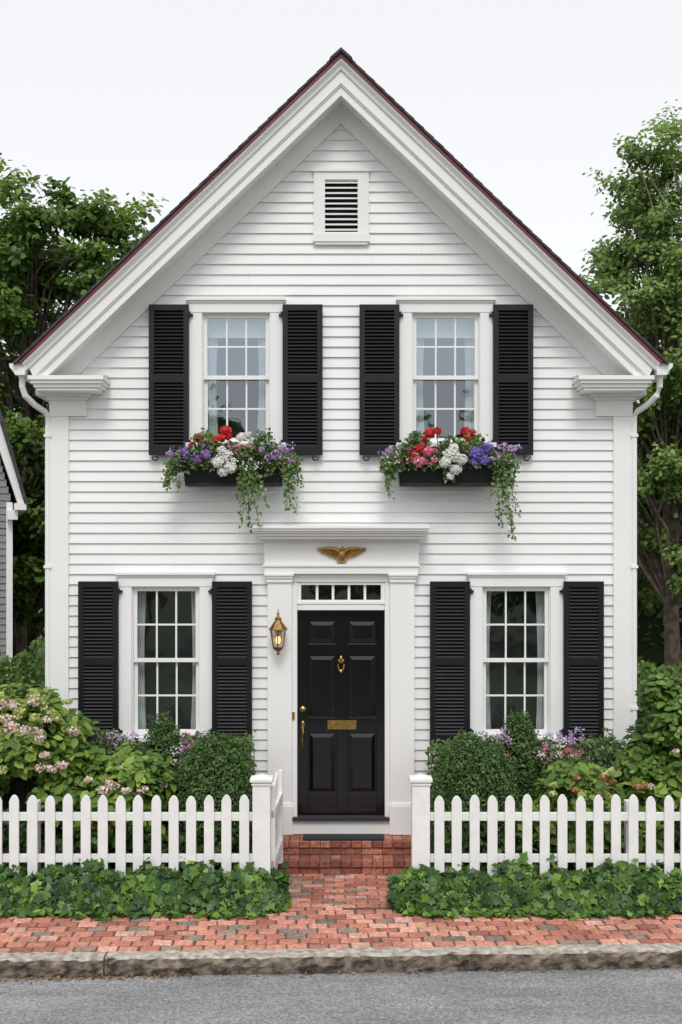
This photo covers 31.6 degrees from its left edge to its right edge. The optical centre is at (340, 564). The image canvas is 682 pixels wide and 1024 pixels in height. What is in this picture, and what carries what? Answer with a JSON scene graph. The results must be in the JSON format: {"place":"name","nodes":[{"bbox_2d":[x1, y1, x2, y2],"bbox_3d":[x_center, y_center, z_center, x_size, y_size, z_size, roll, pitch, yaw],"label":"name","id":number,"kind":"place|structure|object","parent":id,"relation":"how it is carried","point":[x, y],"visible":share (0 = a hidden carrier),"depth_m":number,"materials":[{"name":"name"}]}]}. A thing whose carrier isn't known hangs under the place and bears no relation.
{"place":"outdoors","nodes":[
{"label":"outdoors","id":0,"kind":"place"},
{"bbox_2d":[7,609,658,975],"bbox_3d":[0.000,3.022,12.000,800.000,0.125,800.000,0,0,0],"label":"ground","id":1,"kind":"structure","parent":0,"point":[41,636],"depth_m":35.46,"materials":[{"name":"green plant"}]},
{"bbox_2d":[0,425,25,689],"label":"trim","id":2,"kind":"structure","parent":1,"relation":"on","point":[15,511],"depth_m":17.93,"materials":[{"name":"white paint"}]},
{"bbox_2d":[0,459,11,679],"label":"clapboards","id":3,"kind":"object","parent":2,"relation":"attached to","point":[4,496],"visible":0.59,"depth_m":17.95,"materials":[{"name":"grey paint"}]},
{"bbox_2d":[0,409,27,503],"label":"roof","id":4,"kind":"structure","parent":2,"relation":"on","point":[6,436],"depth_m":17.72,"materials":[{"name":"wood"}]},
{"bbox_2d":[0,637,44,696],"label":"privet hedge","id":5,"kind":"object","parent":1,"relation":"on","point":[14,665],"visible":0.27,"depth_m":15.23,"materials":[{"name":"green plant"}]},
{"bbox_2d":[0,336,48,421],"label":"maple tree","id":6,"kind":"object","parent":1,"relation":"on","point":[18,406],"visible":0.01,"depth_m":24.24,"materials":[{"name":"green plant"}]},
{"bbox_2d":[26,608,44,672],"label":"distant trees","id":7,"kind":"object","parent":1,"relation":"on","point":[34,624],"depth_m":32.33,"materials":[{"name":"green plant"}]},
{"bbox_2d":[0,680,105,862],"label":"hydrangea bush","id":8,"kind":"object","parent":1,"relation":"on","point":[47,748],"visible":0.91,"depth_m":10.81,"materials":[{"name":"green plant"}]},
{"bbox_2d":[0,153,169,693],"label":"maple tree","id":9,"kind":"object","parent":1,"relation":"on","point":[33,288],"visible":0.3,"depth_m":20.84,"materials":[{"name":"green plant"}]},
{"bbox_2d":[2,808,236,873],"bbox_3d":[-2.773,2.573,11.028,3.766,0.847,1.082,0,0,0],"label":"garden bed foliage","id":10,"kind":"object","parent":1,"relation":"on","point":[59,840],"visible":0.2,"depth_m":10.69,"materials":[{"name":"green plant"}]},
{"bbox_2d":[72,742,181,868],"bbox_3d":[-1.948,2.284,11.063,1.083,1.317,1.098,0,0,0],"label":"hydrangea bush","id":11,"kind":"object","parent":1,"relation":"on","point":[129,778],"visible":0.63,"depth_m":10.78,"materials":[{"name":"green plant"}]},
{"bbox_2d":[0,774,273,875],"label":"picket fence","id":12,"kind":"object","parent":1,"relation":"on","point":[258,816],"visible":0.67,"depth_m":10.42,"materials":[{"name":"paint"}]},
{"bbox_2d":[271,769,282,868],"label":"picket gate","id":13,"kind":"structure","parent":12,"relation":"attached to","point":[276,822],"depth_m":11.15,"materials":[{"name":"paint"}]},
{"bbox_2d":[0,848,291,922],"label":"ivy groundcover","id":14,"kind":"object","parent":1,"relation":"on","point":[93,889],"visible":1,"depth_m":10.19,"materials":[{"name":"green plant"}]},
{"bbox_2d":[141,711,183,849],"bbox_3d":[-1.712,2.134,11.592,0.471,1.454,0.399,0,0,0],"label":"boxwood shrub","id":15,"kind":"object","parent":1,"relation":"on","point":[158,732],"visible":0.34,"depth_m":11.53,"materials":[{"name":"green plant"}]},
{"bbox_2d":[88,725,256,868],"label":"flowering perennials","id":16,"kind":"object","parent":1,"relation":"on","point":[116,738],"visible":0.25,"depth_m":11.56,"materials":[{"name":"purple plant"}]},
{"bbox_2d":[171,731,256,869],"bbox_3d":[-1.159,2.234,11.018,0.831,1.406,0.723,0,0,0],"label":"boxwood shrub","id":17,"kind":"object","parent":1,"relation":"on","point":[218,770],"visible":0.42,"depth_m":10.85,"materials":[{"name":"green plant"}]},
{"bbox_2d":[75,834,433,852],"bbox_3d":[0.000,2.800,15.495,5.660,0.480,7.010,0,0,0],"label":"foundation","id":18,"kind":"object","parent":1,"relation":"on","point":[432,851],"depth_m":11.99,"materials":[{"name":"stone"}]},
{"bbox_2d":[49,104,632,828],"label":"corner boards and frieze","id":19,"kind":"object","parent":18,"relation":"on","point":[423,192],"visible":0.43,"depth_m":11.96,"materials":[{"name":"white paint"}]},
{"bbox_2d":[69,124,612,787],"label":"front clapboards","id":20,"kind":"object","parent":19,"relation":"attached to","point":[127,512],"visible":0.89,"depth_m":11.98,"materials":[{"name":"white paint"}]},
{"bbox_2d":[78,581,118,743],"bbox_3d":[-2.397,0.971,11.925,0.395,1.604,0.034,0,0,0],"label":"shutter","id":21,"kind":"object","parent":20,"relation":"attached to","point":[98,650],"visible":0.77,"depth_m":11.91,"materials":[{"name":"black paint"}]},
{"bbox_2d":[115,572,215,748],"bbox_3d":[-1.737,0.959,11.995,0.987,1.760,0.190,0,0,0],"label":"window frame","id":22,"kind":"object","parent":20,"relation":"attached to","point":[131,584],"visible":0.73,"depth_m":11.95,"materials":[{"name":"white paint"}]},
{"bbox_2d":[118,588,122,734],"bbox_3d":[-2.363,1.036,11.947,0.401,1.595,0.107,0,0,0],"label":"shutter hardware","id":23,"kind":"object","parent":22,"relation":"attached to","point":[119,592],"visible":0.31,"depth_m":11.91,"materials":[{"name":"black metal"}]},
{"bbox_2d":[134,591,192,735],"bbox_3d":[-1.737,1.005,12.470,1.100,1.968,0.759,0,0,0],"label":"room","id":24,"kind":"object","parent":22,"relation":"attached to","point":[166,649],"visible":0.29,"depth_m":12.85,"materials":[{"name":"black glass"}]},
{"bbox_2d":[138,591,195,728],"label":"curtains","id":25,"kind":"object","parent":24,"relation":"attached to","point":[141,665],"visible":0.56,"depth_m":12.14,"materials":[{"name":"fabric"}]},
{"bbox_2d":[208,588,247,746],"bbox_3d":[-1.112,1.036,11.947,0.401,1.595,0.107,0,0,0],"label":"shutter hardware","id":26,"kind":"object","parent":22,"relation":"attached to","point":[210,592],"visible":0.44,"depth_m":11.91,"materials":[{"name":"black metal"}]},
{"bbox_2d":[149,304,188,454],"bbox_3d":[-1.700,-1.821,11.925,0.395,1.487,0.034,0,0,0],"label":"shutter","id":27,"kind":"object","parent":20,"relation":"attached to","point":[168,375],"visible":0.96,"depth_m":11.91,"materials":[{"name":"black paint"}]},
{"bbox_2d":[212,581,251,742],"bbox_3d":[-1.077,0.971,11.925,0.395,1.604,0.034,0,0,0],"label":"shutter","id":28,"kind":"object","parent":20,"relation":"attached to","point":[232,657],"visible":0.88,"depth_m":11.91,"materials":[{"name":"black paint"}]},
{"bbox_2d":[160,425,303,533],"bbox_3d":[-1.046,-0.820,11.759,1.382,1.051,0.443,0,0,0],"label":"flower box","id":29,"kind":"object","parent":20,"relation":"attached to","point":[250,468],"visible":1,"depth_m":11.64,"materials":[{"name":"black paint"}]},
{"bbox_2d":[186,297,285,455],"bbox_3d":[-1.040,-1.853,11.995,0.987,1.565,0.190,0,0,0],"label":"window frame","id":30,"kind":"object","parent":20,"relation":"attached to","point":[202,310],"visible":0.72,"depth_m":11.95,"materials":[{"name":"white paint"}]},
{"bbox_2d":[152,311,192,460],"bbox_3d":[-1.666,-1.756,11.947,0.401,1.478,0.107,0,0,0],"label":"shutter hardware","id":31,"kind":"object","parent":30,"relation":"attached to","point":[190,315],"visible":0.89,"depth_m":11.90,"materials":[{"name":"black metal"}]},
{"bbox_2d":[208,338,265,437],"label":"curtains","id":32,"kind":"object","parent":30,"relation":"attached to","point":[212,394],"visible":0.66,"depth_m":12.15,"materials":[{"name":"fabric"}]},
{"bbox_2d":[217,338,258,437],"bbox_3d":[-1.040,-1.807,12.470,1.100,1.773,0.759,0,0,0],"label":"room","id":33,"kind":"object","parent":30,"relation":"attached to","point":[236,394],"visible":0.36,"depth_m":12.85,"materials":[{"name":"grey"}]},
{"bbox_2d":[208,319,265,337],"bbox_3d":[-1.040,-2.381,12.107,0.675,0.225,0.015,0,0,0],"label":"roller shade","id":34,"kind":"object","parent":33,"relation":"attached to","point":[256,328],"visible":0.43,"depth_m":12.11,"materials":[{"name":"white fabric"}]},
{"bbox_2d":[279,311,318,460],"bbox_3d":[-0.415,-1.756,11.947,0.401,1.478,0.107,0,0,0],"label":"shutter hardware","id":35,"kind":"object","parent":30,"relation":"attached to","point":[281,315],"visible":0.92,"depth_m":11.91,"materials":[{"name":"black metal"}]},
{"bbox_2d":[283,304,322,454],"bbox_3d":[-0.380,-1.821,11.925,0.395,1.487,0.034,0,0,0],"label":"shutter","id":36,"kind":"object","parent":20,"relation":"attached to","point":[303,377],"visible":1,"depth_m":11.91,"materials":[{"name":"black paint"}]},
{"bbox_2d":[312,168,369,244],"bbox_3d":[0.003,-3.542,11.973,0.572,0.747,0.075,0,0,0],"label":"gable vent","id":37,"kind":"object","parent":20,"relation":"attached to","point":[321,236],"visible":1,"depth_m":11.95,"materials":[{"name":"white paint"}]},
{"bbox_2d":[325,183,357,231],"bbox_3d":[0.000,-3.552,12.040,0.400,0.640,0.020,0,0,0],"label":"vent screen","id":38,"kind":"object","parent":37,"relation":"attached to","point":[341,205],"visible":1,"depth_m":12.03,"materials":[{"name":"black metal"}]},
{"bbox_2d":[359,304,398,454],"bbox_3d":[0.380,-1.821,11.925,0.395,1.487,0.034,0,0,0],"label":"shutter","id":39,"kind":"object","parent":20,"relation":"attached to","point":[379,378],"visible":0.94,"depth_m":11.91,"materials":[{"name":"black paint"}]},
{"bbox_2d":[396,297,495,454],"bbox_3d":[1.040,-1.853,11.995,0.987,1.565,0.190,0,0,0],"label":"window frame","id":40,"kind":"object","parent":20,"relation":"attached to","point":[478,310],"visible":0.7,"depth_m":11.95,"materials":[{"name":"white paint"}]},
{"bbox_2d":[363,311,402,460],"bbox_3d":[0.414,-1.756,11.947,0.401,1.478,0.107,0,0,0],"label":"shutter hardware","id":41,"kind":"object","parent":40,"relation":"attached to","point":[400,315],"visible":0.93,"depth_m":11.91,"materials":[{"name":"black metal"}]},
{"bbox_2d":[423,338,465,437],"bbox_3d":[1.040,-1.807,12.470,1.100,1.773,0.759,0,0,0],"label":"room","id":42,"kind":"object","parent":40,"relation":"attached to","point":[445,393],"visible":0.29,"depth_m":12.85,"materials":[{"name":"grey"}]},
{"bbox_2d":[416,319,473,337],"bbox_3d":[1.040,-2.381,12.107,0.675,0.225,0.015,0,0,0],"label":"roller shade","id":43,"kind":"object","parent":42,"relation":"attached to","point":[425,328],"visible":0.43,"depth_m":12.11,"materials":[{"name":"white fabric"}]},
{"bbox_2d":[416,338,473,437],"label":"curtains","id":44,"kind":"object","parent":40,"relation":"attached to","point":[469,390],"visible":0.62,"depth_m":12.14,"materials":[{"name":"fabric"}]},
{"bbox_2d":[489,311,529,460],"bbox_3d":[1.665,-1.756,11.947,0.401,1.478,0.107,0,0,0],"label":"shutter hardware","id":45,"kind":"object","parent":40,"relation":"attached to","point":[491,315],"visible":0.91,"depth_m":11.90,"materials":[{"name":"black metal"}]},
{"bbox_2d":[377,426,521,540],"bbox_3d":[1.054,-0.779,11.759,1.417,1.119,0.443,0,0,0],"label":"flower box","id":46,"kind":"object","parent":20,"relation":"attached to","point":[442,466],"visible":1,"depth_m":11.64,"materials":[{"name":"black paint"}]},
{"bbox_2d":[430,581,469,743],"bbox_3d":[1.077,0.971,11.925,0.395,1.604,0.034,0,0,0],"label":"shutter","id":47,"kind":"object","parent":20,"relation":"attached to","point":[449,659],"visible":0.88,"depth_m":11.91,"materials":[{"name":"black paint"}]},
{"bbox_2d":[493,304,532,454],"bbox_3d":[1.700,-1.821,11.925,0.395,1.487,0.034,0,0,0],"label":"shutter","id":48,"kind":"object","parent":20,"relation":"attached to","point":[512,374],"visible":0.91,"depth_m":11.91,"materials":[{"name":"black paint"}]},
{"bbox_2d":[466,572,566,749],"bbox_3d":[1.737,0.959,11.995,0.987,1.760,0.190,0,0,0],"label":"window frame","id":49,"kind":"object","parent":20,"relation":"attached to","point":[550,584],"visible":0.86,"depth_m":11.95,"materials":[{"name":"white paint"}]},
{"bbox_2d":[439,588,473,747],"bbox_3d":[1.111,1.036,11.947,0.401,1.595,0.107,0,0,0],"label":"shutter hardware","id":50,"kind":"object","parent":49,"relation":"attached to","point":[471,591],"visible":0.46,"depth_m":11.91,"materials":[{"name":"black metal"}]},
{"bbox_2d":[488,591,546,735],"bbox_3d":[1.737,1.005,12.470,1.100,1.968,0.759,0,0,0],"label":"sash","id":51,"kind":"object","parent":49,"relation":"attached to","point":[515,649],"visible":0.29,"depth_m":12.85,"materials":[{"name":"white wood"}]},
{"bbox_2d":[486,591,543,728],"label":"curtains","id":52,"kind":"object","parent":51,"relation":"attached to","point":[540,654],"visible":0.59,"depth_m":12.14,"materials":[{"name":"fabric"}]},
{"bbox_2d":[559,588,563,734],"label":"shutter hardware","id":53,"kind":"object","parent":49,"relation":"attached to","point":[562,592],"visible":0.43,"depth_m":11.91,"materials":[{"name":"black metal"}]},
{"bbox_2d":[563,581,603,743],"bbox_3d":[2.397,0.971,11.925,0.395,1.604,0.034,0,0,0],"label":"shutter","id":54,"kind":"object","parent":20,"relation":"attached to","point":[583,654],"visible":0.96,"depth_m":11.91,"materials":[{"name":"black paint"}]},
{"bbox_2d":[252,523,429,834],"bbox_3d":[0.000,1.130,11.875,1.724,3.070,0.410,0,0,0],"label":"door surround","id":55,"kind":"object","parent":19,"relation":"attached to","point":[387,560],"visible":0.93,"depth_m":11.90,"materials":[{"name":"white wood"}]},
{"bbox_2d":[269,610,286,654],"bbox_3d":[-0.614,0.657,11.801,0.184,0.455,0.206,0,0,0],"label":"wall lantern","id":56,"kind":"object","parent":55,"relation":"attached to","point":[278,626],"depth_m":11.76,"materials":[{"name":"gold metal"}]},
{"bbox_2d":[297,610,384,814],"bbox_3d":[0.000,1.478,12.043,0.868,2.045,0.045,0,0,0],"label":"front door","id":57,"kind":"structure","parent":55,"relation":"attached to","point":[340,771],"depth_m":12.02,"materials":[{"name":"black wood"}]},
{"bbox_2d":[292,656,355,746],"bbox_3d":[-0.169,1.364,11.977,0.643,0.916,0.104,0,0,0],"label":"door hardware","id":58,"kind":"object","parent":57,"relation":"attached to","point":[341,724],"depth_m":12.00,"materials":[{"name":"gold metal"}]},
{"bbox_2d":[292,815,389,820],"bbox_3d":[0.000,2.513,11.967,0.960,0.025,0.185,0,0,0],"label":"threshold","id":59,"kind":"object","parent":55,"relation":"on","point":[340,818],"visible":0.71,"depth_m":11.88,"materials":[{"name":"wood"}]},
{"bbox_2d":[317,547,365,562],"bbox_3d":[0.006,-0.092,11.861,0.483,0.166,0.070,0,0,0],"label":"gilded eagle ornament","id":60,"kind":"object","parent":55,"relation":"attached to","point":[341,554],"visible":1,"depth_m":11.86,"materials":[{"name":"gold metal"}]},
{"bbox_2d":[27,375,654,402],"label":"cornice returns","id":61,"kind":"object","parent":19,"relation":"attached to","point":[86,387],"visible":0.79,"depth_m":11.69,"materials":[{"name":"white paint"}]},
{"bbox_2d":[9,363,672,732],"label":"gutters and downspouts","id":62,"kind":"object","parent":19,"relation":"attached to","point":[21,372],"visible":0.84,"depth_m":11.94,"materials":[{"name":"white paint"}]},
{"bbox_2d":[12,47,669,364],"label":"roof shingles","id":63,"kind":"object","parent":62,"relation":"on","point":[339,51],"visible":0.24,"depth_m":11.54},
{"bbox_2d":[29,70,652,374],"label":"raking cornice","id":64,"kind":"structure","parent":63,"relation":"attached to","point":[412,151],"depth_m":11.64,"materials":[{"name":"white paint"}]},
{"bbox_2d":[22,58,659,370],"bbox_3d":[0.000,-3.363,11.636,6.123,2.989,0.129,0,0,0],"label":"crown moulding","id":65,"kind":"object","parent":63,"relation":"attached to","point":[425,144],"visible":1,"depth_m":11.60,"materials":[{"name":"white paint"}]},
{"bbox_2d":[50,97,631,374],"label":"rake soffit","id":66,"kind":"structure","parent":63,"relation":"attached to","point":[271,166],"depth_m":11.88,"materials":[{"name":"white paint"}]},
{"bbox_2d":[19,54,662,363],"bbox_3d":[0.000,-3.406,15.380,6.175,2.977,7.640,0,0,0],"label":"maroon drip edge","id":67,"kind":"object","parent":63,"relation":"attached to","point":[263,129],"visible":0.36,"depth_m":11.56,"materials":[{"name":"red metal"}]},
{"bbox_2d":[301,585,380,599],"bbox_3d":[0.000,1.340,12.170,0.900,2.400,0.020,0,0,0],"label":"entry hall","id":68,"kind":"structure","parent":18,"relation":"on","point":[308,592],"depth_m":12.16,"materials":[{"name":"glass"}]},
{"bbox_2d":[249,834,410,874],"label":"brick steps","id":69,"kind":"structure","parent":1,"relation":"on","point":[389,854],"depth_m":11.61,"materials":[{"name":"red brick"}]},
{"bbox_2d":[303,834,383,839],"bbox_3d":[0.025,2.657,11.765,0.790,0.018,0.210,0,0,0],"label":"doormat","id":70,"kind":"object","parent":69,"relation":"on","point":[343,836],"visible":1,"depth_m":11.72,"materials":[{"name":"rubber"}]},
{"bbox_2d":[0,943,681,977],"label":"granite kerb","id":71,"kind":"structure","parent":1,"relation":"on","point":[360,960],"depth_m":9.10,"materials":[{"name":"grey stone"}]},
{"bbox_2d":[430,730,521,865],"bbox_3d":[1.216,2.236,11.018,0.889,1.411,0.724,0,0,0],"label":"boxwood shrub","id":72,"kind":"object","parent":1,"relation":"on","point":[468,771],"visible":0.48,"depth_m":10.85,"materials":[{"name":"green plant"}]},
{"bbox_2d":[497,709,543,808],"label":"boxwood shrub","id":73,"kind":"object","parent":1,"relation":"on","point":[518,731],"visible":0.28,"depth_m":11.48,"materials":[{"name":"green plant"}]},
{"bbox_2d":[425,726,625,864],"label":"flowering perennials","id":74,"kind":"object","parent":1,"relation":"on","point":[597,753],"visible":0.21,"depth_m":11.54,"materials":[{"name":"purple plant"}]},
{"bbox_2d":[385,852,681,920],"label":"ivy groundcover","id":75,"kind":"object","parent":1,"relation":"on","point":[520,887],"visible":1,"depth_m":10.19,"materials":[{"name":"green plant"}]},
{"bbox_2d":[409,774,681,876],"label":"picket fence","id":76,"kind":"object","parent":1,"relation":"on","point":[423,816],"visible":0.65,"depth_m":10.42,"materials":[{"name":"paint"}]},
{"bbox_2d":[444,809,679,871],"bbox_3d":[2.772,2.569,11.023,3.783,0.851,1.094,0,0,0],"label":"garden bed foliage","id":77,"kind":"object","parent":1,"relation":"on","point":[518,847],"visible":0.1,"depth_m":10.64,"materials":[{"name":"green plant"}]},
{"bbox_2d":[515,755,640,870],"bbox_3d":[2.135,2.335,10.979,1.150,1.215,1.027,0,0,0],"label":"hydrangea bush","id":78,"kind":"object","parent":1,"relation":"on","point":[571,782],"visible":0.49,"depth_m":10.72,"materials":[{"name":"green plant"}]},
{"bbox_2d":[579,99,681,677],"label":"ash tree","id":79,"kind":"object","parent":1,"relation":"on","point":[653,317],"visible":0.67,"depth_m":19.98,"materials":[{"name":"green plant"}]},
{"bbox_2d":[596,776,679,864],"bbox_3d":[2.643,2.424,11.042,0.974,1.037,1.124,0,0,0],"label":"hydrangea bush","id":80,"kind":"object","parent":1,"relation":"on","point":[638,790],"visible":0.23,"depth_m":10.79,"materials":[{"name":"green plant"}]},
{"bbox_2d":[608,673,681,867],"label":"hydrangea bush","id":81,"kind":"object","parent":1,"relation":"on","point":[653,757],"visible":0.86,"depth_m":10.92,"materials":[{"name":"green plant"}]},
{"bbox_2d":[637,512,660,604],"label":"distant trees","id":82,"kind":"object","parent":1,"relation":"on","point":[646,526],"visible":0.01,"depth_m":29.43,"materials":[{"name":"green plant"}]},
{"bbox_2d":[637,548,681,685],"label":"lilac thicket","id":83,"kind":"object","parent":1,"relation":"on","point":[650,636],"visible":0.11,"depth_m":21.80,"materials":[{"name":"green plant"}]},
{"bbox_2d":[637,660,681,748],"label":"privet hedge","id":84,"kind":"object","parent":1,"relation":"on","point":[668,670],"visible":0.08,"depth_m":15.20,"materials":[{"name":"green oval privet leaves"},{"name":"twigs"}]},
{"bbox_2d":[0,968,681,1023],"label":"road","id":85,"kind":"structure","parent":0,"point":[620,996],"depth_m":8.55,"materials":[{"name":"grey asphalt"}]},
{"bbox_2d":[0,966,678,983],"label":"leaf litter","id":86,"kind":"object","parent":85,"relation":"on","point":[122,978],"visible":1,"depth_m":8.98,"materials":[{"name":"brown plant"}]},
{"bbox_2d":[0,906,681,952],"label":"brick sidewalk","id":87,"kind":"structure","parent":0,"point":[310,927],"depth_m":9.66,"materials":[{"name":"red brick"}]},
{"bbox_2d":[0,0,681,414],"label":"sky","id":88,"kind":"structure","parent":0,"point":[132,97],"materials":[{"name":"white"}]},
{"bbox_2d":[289,874,398,908],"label":"brick path","id":89,"kind":"structure","parent":0,"point":[357,891],"depth_m":10.83,"materials":[{"name":"red brick"}]}
]}

